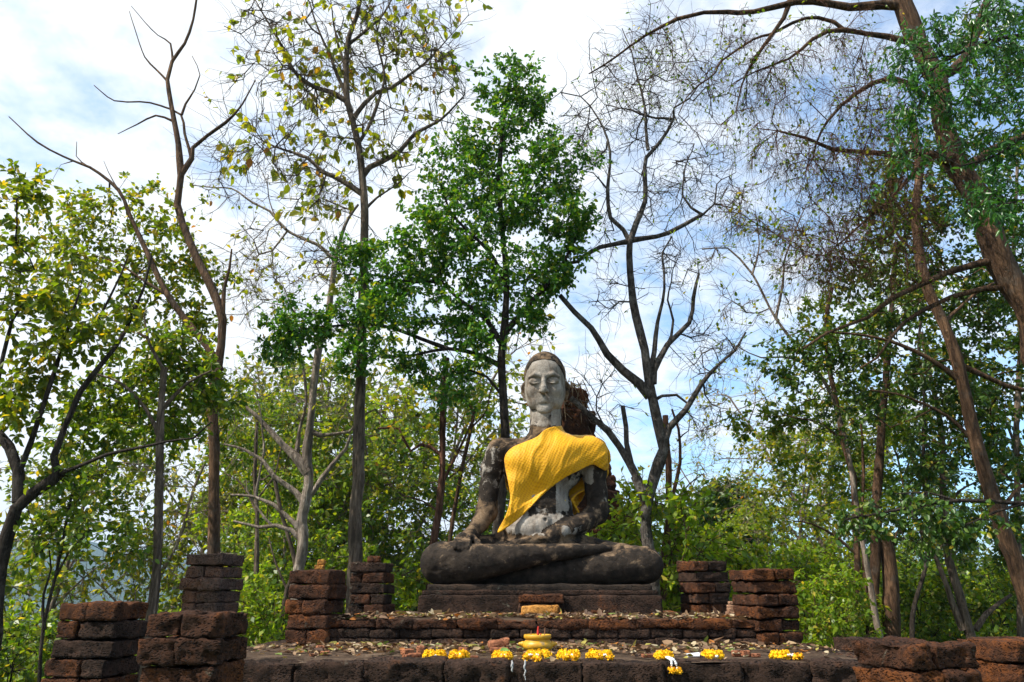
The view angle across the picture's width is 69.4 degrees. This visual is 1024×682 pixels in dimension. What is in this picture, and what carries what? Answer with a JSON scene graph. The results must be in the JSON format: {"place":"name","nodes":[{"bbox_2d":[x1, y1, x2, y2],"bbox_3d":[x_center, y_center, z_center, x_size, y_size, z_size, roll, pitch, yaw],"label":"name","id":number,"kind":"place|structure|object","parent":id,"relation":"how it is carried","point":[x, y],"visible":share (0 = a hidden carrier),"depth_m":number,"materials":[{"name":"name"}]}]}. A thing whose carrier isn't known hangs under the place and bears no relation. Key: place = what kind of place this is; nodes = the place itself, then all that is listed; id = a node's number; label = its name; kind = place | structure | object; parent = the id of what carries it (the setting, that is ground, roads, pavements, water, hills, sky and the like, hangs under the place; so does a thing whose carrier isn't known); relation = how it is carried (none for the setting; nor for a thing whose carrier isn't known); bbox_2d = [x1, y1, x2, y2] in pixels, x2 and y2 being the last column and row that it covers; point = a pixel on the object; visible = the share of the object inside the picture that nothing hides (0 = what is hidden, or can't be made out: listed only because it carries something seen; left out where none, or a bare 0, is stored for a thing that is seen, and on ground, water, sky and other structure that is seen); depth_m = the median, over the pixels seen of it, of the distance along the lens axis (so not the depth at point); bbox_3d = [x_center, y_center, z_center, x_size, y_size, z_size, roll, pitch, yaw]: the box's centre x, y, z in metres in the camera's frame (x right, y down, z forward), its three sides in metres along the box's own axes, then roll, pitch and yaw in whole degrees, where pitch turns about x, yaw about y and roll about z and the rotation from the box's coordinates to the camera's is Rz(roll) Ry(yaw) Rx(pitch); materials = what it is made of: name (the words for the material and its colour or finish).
{"place":"outdoors","nodes":[
{"label":"outdoors","id":0,"kind":"place"},
{"bbox_2d":[41,601,148,681],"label":"laterite pillar","id":1,"kind":"structure","parent":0,"point":[99,643],"depth_m":5.50,"materials":[{"name":"stone"}]},
{"bbox_2d":[136,610,247,681],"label":"laterite pillar","id":2,"kind":"structure","parent":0,"point":[203,646],"depth_m":4.13,"materials":[{"name":"stone"}]},
{"bbox_2d":[5,538,404,620],"bbox_3d":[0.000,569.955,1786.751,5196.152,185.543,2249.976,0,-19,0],"label":"hills","id":3,"kind":"structure","parent":0,"point":[98,552],"depth_m":1460.48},
{"bbox_2d":[0,0,1023,569],"label":"sky","id":4,"kind":"structure","parent":0,"point":[53,53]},
{"bbox_2d":[243,640,873,681],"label":"terrace","id":5,"kind":"structure","parent":0,"point":[396,666],"depth_m":5.04,"materials":[{"name":"stone"}]},
{"bbox_2d":[285,569,346,644],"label":"laterite pillar","id":6,"kind":"structure","parent":5,"relation":"on","point":[315,607],"depth_m":6.89,"materials":[{"name":"stone"}]},
{"bbox_2d":[315,565,324,569],"bbox_3d":[-1.848,2.182,7.125,0.089,0.046,0.096,0,-19,0],"label":"orange stone","id":7,"kind":"object","parent":6,"relation":"on","point":[319,567],"visible":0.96,"depth_m":7.08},
{"bbox_2d":[317,560,325,564],"bbox_3d":[-1.840,2.137,7.144,0.072,0.048,0.075,0,-19,0],"label":"orange stone","id":8,"kind":"object","parent":7,"relation":"on","point":[321,562],"visible":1,"depth_m":7.11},
{"bbox_2d":[400,649,413,654],"bbox_3d":[-0.812,2.408,5.729,0.091,0.044,0.072,16,-24,-38],"label":"brick fragment","id":9,"kind":"object","parent":5,"relation":"on","point":[404,651],"visible":0.77,"depth_m":5.70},
{"bbox_2d":[408,653,420,657],"bbox_3d":[-0.722,2.332,5.490,0.087,0.034,0.071,8,-21,-22],"label":"brick fragment","id":10,"kind":"object","parent":5,"relation":"on","point":[416,655],"visible":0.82,"depth_m":5.46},
{"bbox_2d":[416,645,424,656],"bbox_3d":[-0.691,2.345,5.591,0.065,0.080,0.067,5,-20,-15],"label":"brick fragment","id":11,"kind":"object","parent":5,"relation":"on","point":[420,648],"visible":0.62,"depth_m":5.57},
{"bbox_2d":[422,649,446,657],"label":"marigold garland","id":12,"kind":"object","parent":5,"relation":"on","point":[431,652],"visible":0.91,"depth_m":5.31,"materials":[{"name":"yellow plant"}]},
{"bbox_2d":[448,649,470,658],"bbox_3d":[-0.379,2.248,5.300,0.162,0.073,0.203,0,-19,0],"label":"marigold garland","id":13,"kind":"object","parent":5,"relation":"on","point":[456,654],"visible":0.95,"depth_m":5.26,"materials":[{"name":"yellow plant"}]},
{"bbox_2d":[490,646,508,653],"bbox_3d":[-0.101,2.454,5.870,0.152,0.052,0.112,0,-19,0],"label":"brick fragment","id":14,"kind":"object","parent":5,"relation":"on","point":[494,648],"visible":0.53,"depth_m":5.82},
{"bbox_2d":[488,637,509,647],"bbox_3d":[-0.105,2.406,5.901,0.172,0.079,0.105,3,-19,-8],"label":"brick fragment","id":15,"kind":"object","parent":14,"relation":"on","point":[504,641],"visible":1,"depth_m":5.86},
{"bbox_2d":[491,649,513,659],"bbox_3d":[-0.069,2.242,5.284,0.165,0.075,0.220,0,-19,0],"label":"marigold garland","id":16,"kind":"object","parent":5,"relation":"on","point":[509,655],"visible":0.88,"depth_m":5.24,"materials":[{"name":"yellow plant"}]},
{"bbox_2d":[518,634,556,650],"bbox_3d":[0.203,2.401,5.868,0.249,0.137,0.249,16,-25,-39],"label":"incense pot","id":17,"kind":"object","parent":5,"relation":"on","point":[534,642],"visible":0.88,"depth_m":5.79,"materials":[{"name":"yellow ceramic"}]},
{"bbox_2d":[522,648,552,661],"bbox_3d":[0.170,2.255,5.312,0.201,0.080,0.286,-10,-21,26],"label":"marigold garland","id":18,"kind":"object","parent":5,"relation":"on","point":[535,655],"visible":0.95,"depth_m":5.29,"materials":[{"name":"yellow plant"}]},
{"bbox_2d":[329,610,757,646],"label":"terrace","id":19,"kind":"structure","parent":5,"relation":"on","point":[657,630],"depth_m":6.82,"materials":[{"name":"stone"}]},
{"bbox_2d":[348,562,394,614],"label":"laterite pillar","id":20,"kind":"structure","parent":19,"relation":"on","point":[366,588],"depth_m":8.32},
{"bbox_2d":[367,556,380,562],"bbox_3d":[-1.599,2.539,8.589,0.150,0.082,0.131,0,-19,0],"label":"dark pebble","id":21,"kind":"object","parent":20,"relation":"on","point":[374,559],"visible":0.91,"depth_m":8.53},
{"bbox_2d":[418,583,662,616],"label":"statue plinth","id":22,"kind":"structure","parent":19,"relation":"on","point":[567,598],"depth_m":8.24,"materials":[{"name":"stone"}]},
{"bbox_2d":[420,351,663,584],"bbox_3d":[0.364,1.554,9.431,2.897,3.060,1.357,0,-19,0],"label":"buddha statue","id":23,"kind":"object","parent":22,"relation":"on","point":[543,539],"visible":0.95,"depth_m":8.91,"materials":[{"name":"stone"}]},
{"bbox_2d":[498,426,610,532],"bbox_3d":[0.562,1.750,9.584,1.478,1.481,0.806,0,-19,0],"label":"yellow robe","id":24,"kind":"object","parent":23,"relation":"hanging from","point":[543,462],"visible":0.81,"depth_m":9.29,"materials":[{"name":"fabric"}]},
{"bbox_2d":[521,605,559,617],"bbox_3d":[0.300,2.888,7.908,0.407,0.133,0.253,0,-19,0],"label":"ochre stone","id":25,"kind":"object","parent":19,"relation":"on","point":[539,609],"visible":0.71,"depth_m":7.81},
{"bbox_2d":[331,606,750,619],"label":"fallen leaves","id":26,"kind":"object","parent":19,"relation":"on","point":[583,614],"visible":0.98,"depth_m":7.15,"materials":[{"name":"brown plant"}]},
{"bbox_2d":[676,561,730,613],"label":"laterite pillar","id":27,"kind":"structure","parent":19,"relation":"on","point":[702,588],"depth_m":8.58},
{"bbox_2d":[246,636,855,660],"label":"fallen leaves","id":28,"kind":"object","parent":5,"relation":"on","point":[687,647],"visible":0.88,"depth_m":6.23,"materials":[{"name":"brown plant"}]},
{"bbox_2d":[555,648,580,660],"bbox_3d":[0.407,2.251,5.307,0.190,0.076,0.258,0,-19,0],"label":"marigold garland","id":29,"kind":"object","parent":5,"relation":"on","point":[569,654],"visible":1,"depth_m":5.28,"materials":[{"name":"yellow plant"}]},
{"bbox_2d":[585,648,613,659],"bbox_3d":[0.632,2.257,5.329,0.207,0.076,0.231,0,-19,0],"label":"marigold garland","id":30,"kind":"object","parent":5,"relation":"on","point":[607,654],"visible":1,"depth_m":5.29,"materials":[{"name":"yellow plant"}]},
{"bbox_2d":[641,654,654,657],"bbox_3d":[1.000,2.315,5.442,0.090,0.026,0.056,4,-19,-11],"label":"brick fragment","id":31,"kind":"object","parent":5,"relation":"on","point":[647,656],"visible":0.94,"depth_m":5.42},
{"bbox_2d":[653,649,682,674],"bbox_3d":[1.092,2.248,5.194,0.152,0.141,0.406,0,-19,0],"label":"marigold garland","id":32,"kind":"object","parent":5,"relation":"on","point":[666,654],"visible":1,"depth_m":5.24,"materials":[{"name":"yellow plant"}]},
{"bbox_2d":[686,652,699,657],"bbox_3d":[1.319,2.288,5.389,0.094,0.037,0.071,0,-19,0],"label":"plastic cup","id":33,"kind":"object","parent":5,"relation":"on","point":[696,655],"visible":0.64,"depth_m":5.37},
{"bbox_2d":[701,649,724,659],"bbox_3d":[1.451,2.268,5.355,0.173,0.075,0.178,0,-19,0],"label":"marigold garland","id":34,"kind":"object","parent":5,"relation":"on","point":[711,654],"visible":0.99,"depth_m":5.30,"materials":[{"name":"yellow plant"}]},
{"bbox_2d":[731,650,740,656],"bbox_3d":[1.684,2.349,5.557,0.054,0.048,0.058,12,-22,-31],"label":"brick fragment","id":35,"kind":"object","parent":5,"relation":"on","point":[736,655],"visible":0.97,"depth_m":5.54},
{"bbox_2d":[740,650,750,656],"bbox_3d":[1.746,2.341,5.540,0.063,0.047,0.062,5,-20,-15],"label":"brick fragment","id":36,"kind":"object","parent":5,"relation":"on","point":[744,652],"visible":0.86,"depth_m":5.52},
{"bbox_2d":[729,568,802,644],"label":"laterite pillar","id":37,"kind":"structure","parent":5,"relation":"on","point":[767,607],"depth_m":6.91,"materials":[{"name":"stone"}]},
{"bbox_2d":[768,649,803,659],"bbox_3d":[1.958,2.252,5.311,0.168,0.073,0.240,16,-25,-39],"label":"marigold garland","id":38,"kind":"object","parent":5,"relation":"on","point":[781,654],"visible":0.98,"depth_m":5.28,"materials":[{"name":"yellow plant"}]},
{"bbox_2d":[833,636,881,651],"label":"laterite pillar","id":39,"kind":"structure","parent":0,"point":[844,643],"depth_m":6.66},
{"bbox_2d":[852,635,981,681],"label":"laterite pillar","id":40,"kind":"structure","parent":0,"point":[891,658],"depth_m":4.00,"materials":[{"name":"stone"}]},
{"bbox_2d":[957,636,1023,681],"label":"laterite pillar","id":41,"kind":"structure","parent":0,"point":[999,659],"depth_m":5.12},
{"bbox_3d":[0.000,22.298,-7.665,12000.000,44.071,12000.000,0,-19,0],"label":"ground","id":42,"kind":"structure","parent":0,"visible":0},
{"bbox_2d":[0,607,69,681],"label":"shrub","id":43,"kind":"object","parent":42,"relation":"on","point":[25,648],"visible":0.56,"depth_m":10.21,"materials":[{"name":"green plant"}]},
{"bbox_2d":[1,593,107,681],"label":"shrub","id":44,"kind":"object","parent":42,"relation":"on","point":[27,617],"visible":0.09,"depth_m":12.22,"materials":[{"name":"green plant"}]},
{"bbox_2d":[0,431,168,681],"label":"slender tree","id":45,"kind":"object","parent":42,"relation":"on","point":[71,483],"visible":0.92,"depth_m":8.19,"materials":[{"name":"green plant"}]},
{"bbox_2d":[0,406,182,681],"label":"woodland tree","id":46,"kind":"object","parent":42,"relation":"on","point":[63,583],"visible":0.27,"depth_m":21.69,"materials":[{"name":"green plant"}]},
{"bbox_2d":[0,158,211,651],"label":"forked tree","id":47,"kind":"object","parent":42,"relation":"on","point":[55,316],"visible":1,"depth_m":8.58,"materials":[{"name":"green plant"}]},
{"bbox_2d":[0,0,255,553],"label":"bare topped tree","id":48,"kind":"object","parent":42,"relation":"on","point":[196,268],"visible":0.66,"depth_m":12.52,"materials":[{"name":"green plant"}]},
{"bbox_2d":[30,312,262,681],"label":"slim trunk tree","id":49,"kind":"object","parent":42,"relation":"on","point":[161,426],"visible":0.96,"depth_m":9.62,"materials":[{"name":"green plant"}]},
{"bbox_2d":[133,593,180,673],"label":"shrub","id":50,"kind":"object","parent":42,"relation":"on","point":[177,610],"visible":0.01,"depth_m":12.69,"materials":[{"name":"green plant"}]},
{"bbox_2d":[71,355,281,665],"bbox_3d":[-9.764,7.270,21.368,5.954,13.367,7.545,15,-24,-37],"label":"bare woodland tree","id":51,"kind":"object","parent":42,"relation":"on","point":[171,552],"visible":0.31,"depth_m":21.63,"materials":[{"name":"green plant"}]},
{"bbox_2d":[92,396,309,665],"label":"woodland tree","id":52,"kind":"object","parent":42,"relation":"on","point":[180,509],"visible":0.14,"depth_m":25.09,"materials":[{"name":"green plant"}]},
{"bbox_2d":[179,553,244,635],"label":"laterite pillar","id":53,"kind":"structure","parent":42,"relation":"on","point":[208,582],"depth_m":8.66,"materials":[{"name":"stone"}]},
{"bbox_2d":[169,556,288,645],"bbox_3d":[-4.146,5.113,11.414,2.558,3.414,2.288,-3,-19,9],"label":"shrub","id":54,"kind":"object","parent":42,"relation":"on","point":[268,624],"visible":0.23,"depth_m":11.20,"materials":[{"name":"green plant"}]},
{"bbox_2d":[191,372,303,644],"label":"slender tree","id":55,"kind":"object","parent":42,"relation":"on","point":[268,413],"visible":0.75,"depth_m":17.15,"materials":[{"name":"green plant"}]},
{"bbox_2d":[234,546,292,642],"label":"shrub","id":56,"kind":"object","parent":42,"relation":"on","point":[275,582],"visible":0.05,"depth_m":14.40,"materials":[{"name":"green plant"}]},
{"bbox_2d":[161,345,376,643],"bbox_3d":[-7.477,6.869,22.868,6.498,14.086,5.886,-5,-20,14],"label":"woodland tree","id":57,"kind":"object","parent":42,"relation":"on","point":[273,458],"visible":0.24,"depth_m":23.25,"materials":[{"name":"green plant"}]},
{"bbox_2d":[220,454,327,631],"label":"slender tree","id":58,"kind":"object","parent":42,"relation":"on","point":[278,489],"visible":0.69,"depth_m":15.82,"materials":[{"name":"green plant"}]},
{"bbox_2d":[185,471,374,639],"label":"woodland tree","id":59,"kind":"object","parent":42,"relation":"on","point":[339,557],"visible":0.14,"depth_m":19.33,"materials":[{"name":"green plant"}]},
{"bbox_2d":[185,160,379,599],"bbox_3d":[-4.682,2.036,14.021,3.844,12.891,3.657,17,-25,-41],"label":"many limbed tree","id":60,"kind":"object","parent":42,"relation":"on","point":[304,466],"visible":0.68,"depth_m":14.52,"materials":[{"name":"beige plant"}]},
{"bbox_2d":[195,321,412,598],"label":"woodland tree","id":61,"kind":"object","parent":42,"relation":"on","point":[308,379],"visible":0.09,"depth_m":30.55,"materials":[{"name":"green plant"}]},
{"bbox_2d":[230,386,410,554],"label":"bare woodland tree","id":62,"kind":"object","parent":42,"relation":"on","point":[366,430],"visible":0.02,"depth_m":28.57,"materials":[{"name":"green plant"}]},
{"bbox_2d":[166,0,496,613],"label":"teak tree","id":63,"kind":"object","parent":42,"relation":"on","point":[355,544],"visible":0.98,"depth_m":14.74,"materials":[{"name":"green plant"}]},
{"bbox_2d":[235,390,461,613],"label":"woodland tree","id":64,"kind":"object","parent":42,"relation":"on","point":[345,483],"visible":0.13,"depth_m":25.19,"materials":[{"name":"green plant"}]},
{"bbox_2d":[251,380,463,613],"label":"woodland tree","id":65,"kind":"object","parent":42,"relation":"on","point":[380,533],"visible":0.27,"depth_m":23.03,"materials":[{"name":"green plant"}]},
{"bbox_2d":[344,535,453,613],"bbox_3d":[-1.754,5.299,12.852,2.715,3.864,3.035,3,-19,-8],"label":"shrub","id":66,"kind":"object","parent":42,"relation":"on","point":[411,585],"visible":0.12,"depth_m":12.66,"materials":[{"name":"green plant"}]},
{"bbox_2d":[363,357,489,594],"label":"slender tree","id":67,"kind":"object","parent":42,"relation":"on","point":[443,475],"visible":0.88,"depth_m":13.50,"materials":[{"name":"green plant"}]},
{"bbox_2d":[248,46,618,533],"bbox_3d":[-1.302,0.659,12.655,6.744,13.791,2.861,0,-19,0],"label":"evergreen tree","id":68,"kind":"object","parent":42,"relation":"on","point":[375,301],"visible":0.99,"depth_m":13.12,"materials":[{"name":"green plant"}]},
{"bbox_2d":[362,349,529,610],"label":"woodland tree","id":69,"kind":"object","parent":42,"relation":"on","point":[486,441],"visible":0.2,"depth_m":27.09,"materials":[{"name":"green plant"}]},
{"bbox_2d":[412,367,496,541],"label":"slender tree","id":70,"kind":"object","parent":42,"relation":"on","point":[456,498],"visible":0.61,"depth_m":14.33,"materials":[{"name":"green plant"}]},
{"bbox_2d":[408,461,508,601],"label":"woodland tree","id":71,"kind":"object","parent":42,"relation":"on","point":[464,488],"visible":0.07,"depth_m":25.19,"materials":[{"name":"green plant"}]},
{"bbox_2d":[366,297,570,608],"bbox_3d":[-2.320,7.445,28.373,11.279,18.360,8.901,-9,-21,25],"label":"tree","id":72,"kind":"object","parent":42,"relation":"on","point":[540,349],"visible":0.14,"depth_m":29.05,"materials":[{"name":"green plant"}]},
{"bbox_2d":[4,529,1023,680],"bbox_3d":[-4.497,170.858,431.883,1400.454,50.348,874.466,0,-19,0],"label":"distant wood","id":73,"kind":"object","parent":42,"relation":"on","point":[983,532],"depth_m":41.88,"materials":[{"name":"green plant"}]},
{"bbox_2d":[561,376,640,543],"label":"ruined tower","id":74,"kind":"structure","parent":42,"relation":"on","point":[575,420],"depth_m":16.39,"materials":[{"name":"brick"}]},
{"bbox_2d":[526,3,773,594],"bbox_3d":[2.662,0.232,12.854,4.882,14.727,3.517,0,-19,0],"label":"bare lichen tree","id":75,"kind":"object","parent":42,"relation":"on","point":[646,386],"visible":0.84,"depth_m":13.61,"materials":[{"name":"grey plant"}]},
{"bbox_2d":[585,465,762,612],"bbox_3d":[2.196,4.258,12.478,3.543,4.683,3.170,-12,-22,32],"label":"shrub","id":76,"kind":"object","parent":42,"relation":"on","point":[674,507],"visible":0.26,"depth_m":12.50,"materials":[{"name":"green plant"}]},
{"bbox_2d":[659,392,703,608],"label":"dead tree","id":77,"kind":"object","parent":42,"relation":"on","point":[668,468],"visible":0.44,"depth_m":14.38,"materials":[{"name":"brown plant"}]},
{"bbox_2d":[652,512,710,547],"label":"woodland tree","id":78,"kind":"object","parent":42,"relation":"on","point":[672,542],"depth_m":29.61,"materials":[{"name":"green plant"}]},
{"bbox_2d":[667,527,755,605],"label":"shrub","id":79,"kind":"object","parent":42,"relation":"on","point":[723,541],"visible":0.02,"depth_m":15.74,"materials":[{"name":"green plant"}]},
{"bbox_2d":[645,438,779,549],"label":"bare woodland tree","id":80,"kind":"object","parent":42,"relation":"on","point":[676,466],"visible":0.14,"depth_m":28.97,"materials":[{"name":"green plant"}]},
{"bbox_2d":[657,528,786,609],"bbox_3d":[4.242,5.339,14.188,2.740,3.875,3.063,-16,-25,39],"label":"shrub","id":81,"kind":"object","parent":42,"relation":"on","point":[744,563],"visible":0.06,"depth_m":14.58,"materials":[{"name":"green plant"}]},
{"bbox_2d":[676,467,784,567],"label":"round tree","id":82,"kind":"object","parent":42,"relation":"on","point":[722,503],"visible":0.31,"depth_m":24.94,"materials":[{"name":"green plant"}]},
{"bbox_2d":[692,496,817,568],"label":"woodland tree","id":83,"kind":"object","parent":42,"relation":"on","point":[727,524],"visible":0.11,"depth_m":23.40,"materials":[{"name":"green plant"}]},
{"bbox_2d":[669,354,866,569],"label":"bare woodland tree","id":84,"kind":"object","parent":42,"relation":"on","point":[792,494],"visible":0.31,"depth_m":21.20,"materials":[{"name":"green plant"}]},
{"bbox_2d":[685,195,883,637],"bbox_3d":[4.452,2.020,11.956,2.662,9.961,1.884,0,-19,0],"label":"pale leaning tree","id":85,"kind":"object","parent":42,"relation":"on","point":[876,620],"visible":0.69,"depth_m":12.83,"materials":[{"name":"brown plant"}]},
{"bbox_2d":[581,0,1023,367],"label":"leaning tree","id":86,"kind":"object","parent":42,"relation":"on","point":[999,261],"visible":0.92,"depth_m":9.86,"materials":[{"name":"brown plant"}]},
{"bbox_2d":[729,394,885,576],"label":"woodland tree","id":87,"kind":"object","parent":42,"relation":"on","point":[822,517],"visible":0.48,"depth_m":18.55,"materials":[{"name":"green plant"}]},
{"bbox_2d":[764,528,880,638],"bbox_3d":[6.145,5.996,15.800,2.745,4.119,3.068,6,-20,-16],"label":"shrub","id":88,"kind":"object","parent":42,"relation":"on","point":[820,552],"visible":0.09,"depth_m":15.98,"materials":[{"name":"green plant"}]},
{"bbox_2d":[709,217,940,637],"bbox_3d":[6.309,2.457,13.872,5.084,10.797,2.136,0,-19,0],"label":"triple trunk tree","id":89,"kind":"object","parent":42,"relation":"on","point":[883,554],"visible":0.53,"depth_m":13.90,"materials":[{"name":"green plant"}]},
{"bbox_2d":[767,550,886,647],"bbox_3d":[4.367,4.326,10.565,1.816,2.591,2.030,-14,-24,36],"label":"shrub","id":90,"kind":"object","parent":42,"relation":"on","point":[827,624],"visible":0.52,"depth_m":10.39,"materials":[{"name":"green plant"}]},
{"bbox_2d":[764,538,892,645],"bbox_3d":[5.626,4.986,12.683,2.495,3.139,2.232,13,-23,-33],"label":"shrub","id":91,"kind":"object","parent":42,"relation":"on","point":[815,568],"visible":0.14,"depth_m":13.04,"materials":[{"name":"green plant"}]},
{"bbox_2d":[772,400,918,593],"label":"woodland tree","id":92,"kind":"object","parent":42,"relation":"on","point":[859,466],"visible":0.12,"depth_m":27.18,"materials":[{"name":"green plant"}]},
{"bbox_2d":[740,2,1023,614],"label":"tree","id":93,"kind":"object","parent":42,"relation":"on","point":[963,393],"visible":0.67,"depth_m":11.60,"materials":[{"name":"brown plant"}]},
{"bbox_2d":[826,375,982,636],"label":"woodland tree","id":94,"kind":"object","parent":42,"relation":"on","point":[939,547],"visible":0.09,"depth_m":26.41,"materials":[{"name":"green plant"}]},
{"bbox_2d":[863,265,962,637],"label":"slender tree","id":95,"kind":"object","parent":42,"relation":"on","point":[897,437],"visible":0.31,"depth_m":13.30,"materials":[{"name":"green plant"}]},
{"bbox_2d":[879,535,961,635],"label":"woodland tree","id":96,"kind":"object","parent":42,"relation":"on","point":[900,548],"visible":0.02,"depth_m":32.42,"materials":[{"name":"green plant"}]},
{"bbox_2d":[860,548,982,642],"bbox_3d":[8.261,5.930,15.066,2.370,3.574,2.511,15,-24,-37],"label":"shrub","id":97,"kind":"object","parent":42,"relation":"on","point":[922,629],"visible":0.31,"depth_m":14.68,"materials":[{"name":"green plant"}]},
{"bbox_2d":[830,485,1023,569],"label":"overhanging bough","id":98,"kind":"object","parent":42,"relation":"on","point":[966,534],"visible":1,"depth_m":7.38,"materials":[{"name":"green plant"}]},
{"bbox_2d":[894,473,994,634],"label":"woodland tree","id":99,"kind":"object","parent":42,"relation":"on","point":[978,547],"visible":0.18,"depth_m":28.04,"materials":[{"name":"green plant"}]},
{"bbox_2d":[867,0,1023,250],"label":"glossy leaved tree","id":100,"kind":"object","parent":42,"relation":"on","point":[1004,206],"visible":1,"depth_m":7.79,"materials":[{"name":"green plant"}]},
{"bbox_2d":[892,317,1023,638],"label":"twin trunk tree","id":101,"kind":"object","parent":42,"relation":"on","point":[961,615],"visible":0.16,"depth_m":12.04,"materials":[{"name":"green plant"}]},
{"bbox_2d":[915,561,1014,641],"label":"shrub","id":102,"kind":"object","parent":42,"relation":"on","point":[967,587],"visible":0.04,"depth_m":17.56,"materials":[{"name":"green plant"}]},
{"bbox_2d":[922,160,1023,636],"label":"slender tree","id":103,"kind":"object","parent":42,"relation":"on","point":[1017,447],"visible":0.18,"depth_m":13.89,"materials":[{"name":"green plant"}]},
{"bbox_2d":[926,550,1023,669],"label":"shrub","id":104,"kind":"object","parent":42,"relation":"on","point":[1000,591],"visible":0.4,"depth_m":14.06,"materials":[{"name":"green plant"}]},
{"bbox_2d":[961,559,1015,635],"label":"shrub","id":105,"kind":"object","parent":42,"relation":"on","point":[1013,616],"visible":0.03,"depth_m":19.87,"materials":[{"name":"green plant"}]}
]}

